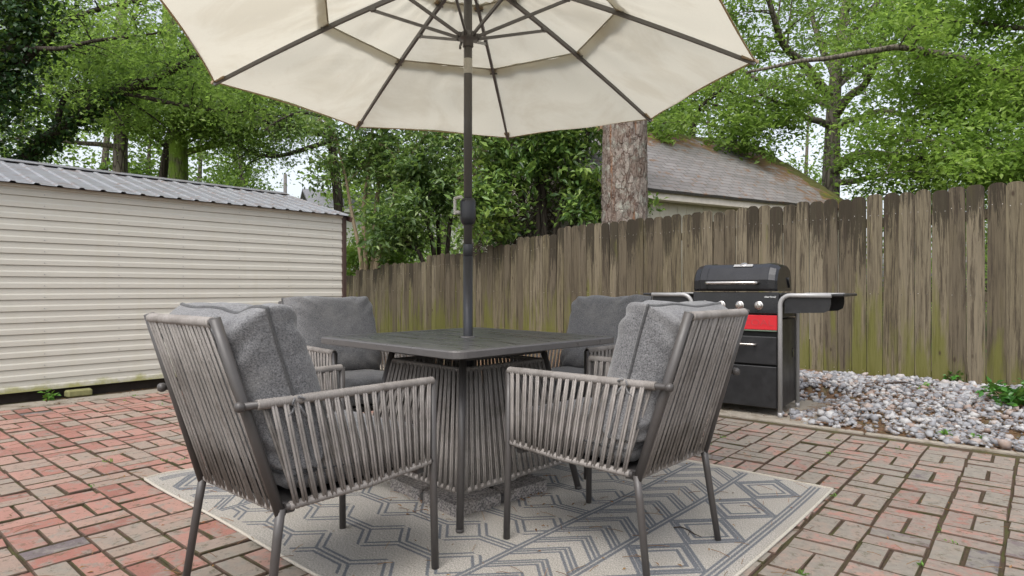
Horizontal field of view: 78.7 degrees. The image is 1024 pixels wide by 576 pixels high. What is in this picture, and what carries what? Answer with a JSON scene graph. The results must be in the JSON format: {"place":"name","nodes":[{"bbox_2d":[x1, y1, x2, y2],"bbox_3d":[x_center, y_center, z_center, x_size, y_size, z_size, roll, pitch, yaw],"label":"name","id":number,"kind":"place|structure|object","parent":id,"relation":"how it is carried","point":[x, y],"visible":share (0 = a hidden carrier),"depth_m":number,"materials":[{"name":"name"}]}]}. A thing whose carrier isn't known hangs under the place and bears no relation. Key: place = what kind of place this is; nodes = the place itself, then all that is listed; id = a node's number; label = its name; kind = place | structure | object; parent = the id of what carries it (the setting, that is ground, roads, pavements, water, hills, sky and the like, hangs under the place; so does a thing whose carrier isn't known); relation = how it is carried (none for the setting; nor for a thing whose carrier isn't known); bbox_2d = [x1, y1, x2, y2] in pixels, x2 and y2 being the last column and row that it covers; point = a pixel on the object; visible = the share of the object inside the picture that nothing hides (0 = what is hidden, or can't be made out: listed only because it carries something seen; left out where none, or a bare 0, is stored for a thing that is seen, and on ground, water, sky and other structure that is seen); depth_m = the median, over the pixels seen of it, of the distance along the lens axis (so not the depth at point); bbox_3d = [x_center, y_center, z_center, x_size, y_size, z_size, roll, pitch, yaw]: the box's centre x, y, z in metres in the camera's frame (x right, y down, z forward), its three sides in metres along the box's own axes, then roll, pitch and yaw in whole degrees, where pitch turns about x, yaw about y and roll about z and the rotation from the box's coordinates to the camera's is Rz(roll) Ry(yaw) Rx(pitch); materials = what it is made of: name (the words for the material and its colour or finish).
{"place":"outdoors","nodes":[
{"label":"outdoors","id":0,"kind":"place"},
{"bbox_2d":[0,0,1022,287],"label":"sky","id":1,"kind":"structure","parent":0,"point":[296,190],"materials":[{"name":"white"}]},
{"bbox_2d":[0,357,1023,575],"bbox_3d":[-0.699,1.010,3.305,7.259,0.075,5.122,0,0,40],"label":"brick patio","id":2,"kind":"structure","parent":0,"point":[35,552],"depth_m":2.85,"materials":[{"name":"red brick"}]},
{"bbox_2d":[37,389,60,400],"bbox_3d":[-4.031,0.927,5.440,0.138,0.108,0.140,0,0,0],"label":"weed","id":3,"kind":"object","parent":2,"relation":"on","point":[47,396],"visible":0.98,"depth_m":5.43,"materials":[{"name":"green plant"}]},
{"bbox_2d":[64,388,92,397],"bbox_3d":[-3.917,0.947,5.645,0.096,0.069,0.206,0,0,36],"label":"mossy block","id":4,"kind":"object","parent":2,"relation":"on","point":[79,392],"depth_m":5.61,"materials":[{"name":"yellow stone"}]},
{"bbox_2d":[144,435,833,575],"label":"patio rug","id":5,"kind":"object","parent":2,"relation":"on","point":[375,526],"visible":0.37,"depth_m":2.54,"materials":[{"name":"grey fabric"}]},
{"bbox_2d":[144,302,438,575],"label":"patio chair","id":6,"kind":"object","parent":5,"relation":"on","point":[278,432],"visible":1,"depth_m":1.83,"materials":[{"name":"grey wicker"}]},
{"bbox_2d":[278,296,423,412],"bbox_3d":[-0.932,0.509,3.523,0.574,0.931,0.764,0,0,-44],"label":"patio chair","id":7,"kind":"object","parent":5,"relation":"on","point":[319,318],"visible":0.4,"depth_m":3.52,"materials":[{"name":"grey fabric"}]},
{"bbox_2d":[321,327,613,533],"bbox_3d":[-0.213,0.602,3.020,1.030,0.743,1.030,0,0,44],"label":"dining table","id":8,"kind":"object","parent":5,"relation":"on","point":[470,402],"visible":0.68,"depth_m":2.71,"materials":[{"name":"grey stone"}]},
{"bbox_2d":[390,442,546,517],"bbox_3d":[-0.213,0.760,3.020,0.546,0.425,0.546,0,0,-42],"label":"umbrella base","id":9,"kind":"object","parent":5,"relation":"on","point":[524,486],"visible":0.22,"depth_m":2.86,"materials":[{"name":"grey stone"}]},
{"bbox_2d":[160,0,758,366],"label":"patio umbrella","id":10,"kind":"object","parent":9,"relation":"in","point":[507,69],"visible":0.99,"depth_m":3.31,"materials":[{"name":"fabric"}]},
{"bbox_2d":[513,295,652,479],"bbox_3d":[0.448,0.506,3.633,0.764,0.937,0.574,0,0,-45],"label":"patio chair","id":11,"kind":"object","parent":5,"relation":"on","point":[597,315],"visible":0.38,"depth_m":3.67,"materials":[{"name":"grey fabric"}]},
{"bbox_2d":[503,300,749,575],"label":"patio chair","id":12,"kind":"object","parent":5,"relation":"on","point":[641,413],"visible":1,"depth_m":2.14,"materials":[{"name":"grey wicker"}]},
{"bbox_2d":[673,526,700,536],"bbox_3d":[0.693,0.966,2.467,0.041,0.006,0.124,0,0,-23],"label":"fallen twig","id":13,"kind":"object","parent":5,"relation":"on","point":[686,529],"visible":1,"depth_m":2.49,"materials":[{"name":"brown wood"}]},
{"bbox_2d":[4,376,1023,575],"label":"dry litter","id":14,"kind":"object","parent":2,"relation":"on","point":[1010,566],"visible":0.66,"depth_m":4.21,"materials":[{"name":"brown plant"}]},
{"bbox_2d":[88,395,957,574],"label":"joint moss","id":15,"kind":"object","parent":2,"relation":"on","point":[801,573],"visible":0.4,"depth_m":2.94,"materials":[{"name":"green plant"}]},
{"bbox_2d":[380,349,1023,452],"bbox_3d":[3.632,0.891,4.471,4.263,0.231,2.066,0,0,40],"label":"gravel","id":16,"kind":"structure","parent":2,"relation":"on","point":[907,406],"depth_m":4.65,"materials":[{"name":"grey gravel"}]},
{"bbox_2d":[9,377,1023,575],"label":"pine needles","id":17,"kind":"object","parent":16,"relation":"on","point":[909,431],"visible":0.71,"depth_m":3.98,"materials":[{"name":"brown plant"}]},
{"bbox_2d":[887,381,911,383],"bbox_3d":[3.271,0.808,5.320,0.226,0.017,0.075,0,0,0],"label":"fallen twig","id":18,"kind":"object","parent":16,"relation":"on","point":[898,382],"visible":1,"depth_m":5.31,"materials":[{"name":"wood"}]},
{"bbox_2d":[916,382,930,388],"bbox_3d":[3.422,0.812,5.201,0.184,0.071,0.134,0,0,0],"label":"weed","id":19,"kind":"object","parent":16,"relation":"on","point":[927,384],"visible":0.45,"depth_m":5.19,"materials":[{"name":"green plant"}]},
{"bbox_2d":[935,429,952,435],"bbox_3d":[2.821,0.945,4.066,0.113,0.058,0.110,0,0,33],"label":"weed","id":20,"kind":"object","parent":16,"relation":"on","point":[945,431],"visible":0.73,"depth_m":4.05,"materials":[{"name":"green plant"}]},
{"bbox_2d":[942,370,966,381],"bbox_3d":[3.997,0.789,5.620,0.165,0.116,0.170,0,0,-10],"label":"weed","id":21,"kind":"object","parent":16,"relation":"on","point":[953,378],"visible":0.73,"depth_m":5.60,"materials":[{"name":"green plant"}]},
{"bbox_2d":[975,376,1023,408],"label":"vinca plant","id":22,"kind":"object","parent":16,"relation":"on","point":[1006,394],"visible":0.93,"depth_m":4.57,"materials":[{"name":"green plant"}]},
{"bbox_2d":[711,400,829,423],"bbox_3d":[1.583,1.008,5.615,2.300,0.064,1.050,0,0,40],"label":"concrete pad","id":23,"kind":"object","parent":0,"point":[751,411],"visible":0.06,"depth_m":5.01,"materials":[{"name":"grey concrete"}]},
{"bbox_2d":[643,263,856,417],"bbox_3d":[1.899,0.389,5.110,1.555,1.184,0.592,0,0,38],"label":"gas grill","id":24,"kind":"object","parent":23,"relation":"on","point":[767,361],"visible":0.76,"depth_m":4.84,"materials":[{"name":"black metal"}]},
{"bbox_2d":[713,364,776,408],"bbox_3d":[1.757,0.758,4.926,0.640,0.315,0.030,0,0,38],"label":"lower door","id":25,"kind":"structure","parent":24,"relation":"in","point":[756,386],"depth_m":4.82,"materials":[{"name":"black metal"}]},
{"bbox_2d":[809,290,986,356],"bbox_3d":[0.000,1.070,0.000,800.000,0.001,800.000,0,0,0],"label":"ground","id":26,"kind":"structure","parent":0,"point":[966,332],"depth_m":14.68,"materials":[{"name":"brown soil"}]},
{"bbox_2d":[0,0,200,172],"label":"tall tree","id":27,"kind":"object","parent":26,"relation":"on","point":[117,166],"visible":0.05,"depth_m":17.38,"materials":[{"name":"green plant"}]},
{"bbox_2d":[0,0,325,163],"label":"ivy tree","id":28,"kind":"object","parent":26,"relation":"on","point":[25,28],"visible":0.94,"depth_m":11.19,"materials":[{"name":"green plant"}]},
{"bbox_2d":[1,30,335,183],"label":"slim tree","id":29,"kind":"object","parent":26,"relation":"on","point":[164,167],"visible":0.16,"depth_m":15.73,"materials":[{"name":"green plant"}]},
{"bbox_2d":[6,4,336,184],"bbox_3d":[-8.469,-3.772,16.469,8.107,9.690,8.050,0,0,0],"label":"mossy tree","id":30,"kind":"object","parent":26,"relation":"on","point":[178,168],"visible":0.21,"depth_m":15.04,"materials":[{"name":"green plant"}]},
{"bbox_2d":[0,157,351,403],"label":"garden shed","id":31,"kind":"structure","parent":26,"relation":"on","point":[96,265],"depth_m":5.99,"materials":[{"name":"beige plastic"}]},
{"bbox_2d":[0,364,383,410],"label":"concrete strip","id":32,"kind":"object","parent":26,"relation":"on","point":[18,406],"visible":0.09,"depth_m":5.43,"materials":[{"name":"grey concrete"}]},
{"bbox_2d":[283,174,286,192],"bbox_3d":[-14.200,-3.020,39.000,0.285,8.201,0.300,0,0,0],"label":"utility pole","id":33,"kind":"object","parent":26,"relation":"on","point":[285,185],"visible":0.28,"depth_m":38.91,"materials":[{"name":"grey wood"}]},
{"bbox_2d":[170,76,415,212],"bbox_3d":[-5.136,-2.566,15.016,6.588,7.284,4.375,0,0,0],"label":"leaning tree","id":34,"kind":"object","parent":26,"relation":"on","point":[338,198],"visible":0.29,"depth_m":15.10,"materials":[{"name":"green plant"}]},
{"bbox_2d":[292,111,463,270],"bbox_3d":[-2.609,-1.921,13.414,3.954,5.991,2.904,0,0,0],"label":"laurel tree","id":35,"kind":"object","parent":26,"relation":"on","point":[381,143],"visible":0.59,"depth_m":13.05,"materials":[{"name":"green plant"}]},
{"bbox_2d":[347,230,415,275],"bbox_3d":[-3.033,-0.118,14.335,2.296,2.390,2.010,0,0,0],"label":"privet shrub","id":36,"kind":"object","parent":26,"relation":"on","point":[352,260],"visible":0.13,"depth_m":13.97,"materials":[{"name":"green plant"}]},
{"bbox_2d":[300,188,473,269],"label":"distant house","id":37,"kind":"structure","parent":26,"relation":"on","point":[305,196],"depth_m":30.93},
{"bbox_2d":[327,129,487,267],"bbox_3d":[-1.707,-1.613,13.302,3.921,5.428,3.421,0,0,0],"label":"laurel tree","id":38,"kind":"object","parent":26,"relation":"on","point":[402,233],"visible":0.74,"depth_m":12.63,"materials":[{"name":"green plant"}]},
{"bbox_2d":[452,145,567,252],"bbox_3d":[0.465,-0.922,11.422,3.220,3.988,1.741,0,0,0],"label":"dead brush","id":39,"kind":"object","parent":26,"relation":"on","point":[477,246],"visible":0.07,"depth_m":11.15,"materials":[{"name":"brown plant"}]},
{"bbox_2d":[0,11,1023,301],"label":"wood","id":40,"kind":"object","parent":26,"relation":"on","point":[226,175],"visible":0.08,"depth_m":34.16,"materials":[{"name":"plant"}]},
{"bbox_2d":[438,126,668,253],"bbox_3d":[0.591,-1.194,10.213,3.809,4.558,2.360,0,0,0],"label":"magnolia tree","id":41,"kind":"object","parent":26,"relation":"on","point":[539,153],"visible":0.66,"depth_m":10.03,"materials":[{"name":"green plant"}]},
{"bbox_2d":[601,120,647,225],"bbox_3d":[2.047,-6.136,9.397,5.822,14.411,5.880,0,0,16],"label":"pine tree","id":42,"kind":"object","parent":26,"relation":"on","point":[624,184],"visible":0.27,"depth_m":8.78,"materials":[{"name":"brown plant"}]},
{"bbox_2d":[314,185,986,311],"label":"undergrowth","id":43,"kind":"object","parent":26,"relation":"on","point":[424,249],"visible":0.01,"depth_m":18.17,"materials":[{"name":"plant"}]},
{"bbox_2d":[479,126,843,338],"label":"garage house","id":44,"kind":"structure","parent":26,"relation":"on","point":[686,175],"depth_m":11.94,"materials":[{"name":"concrete"}]},
{"bbox_2d":[347,181,1023,385],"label":"picket fence","id":45,"kind":"object","parent":26,"relation":"on","point":[879,323],"visible":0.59,"depth_m":6.41,"materials":[{"name":"brown wood"}]},
{"bbox_2d":[380,368,1023,456],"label":"concrete edging","id":46,"kind":"object","parent":26,"relation":"on","point":[885,436],"visible":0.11,"depth_m":4.14,"materials":[{"name":"beige concrete"}]},
{"bbox_2d":[647,28,820,163],"bbox_3d":[4.686,-2.554,13.933,5.083,7.253,4.079,0,0,0],"label":"roadside sapling","id":47,"kind":"object","parent":26,"relation":"on","point":[748,130],"visible":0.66,"depth_m":13.63,"materials":[{"name":"green plant"}]},
{"bbox_2d":[673,0,1022,246],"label":"oak tree","id":48,"kind":"object","parent":26,"relation":"on","point":[831,100],"visible":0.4,"depth_m":14.95,"materials":[{"name":"green plant"}]},
{"bbox_2d":[746,0,1023,223],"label":"beech tree","id":49,"kind":"object","parent":26,"relation":"on","point":[979,160],"visible":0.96,"depth_m":11.28,"materials":[{"name":"green plant"}]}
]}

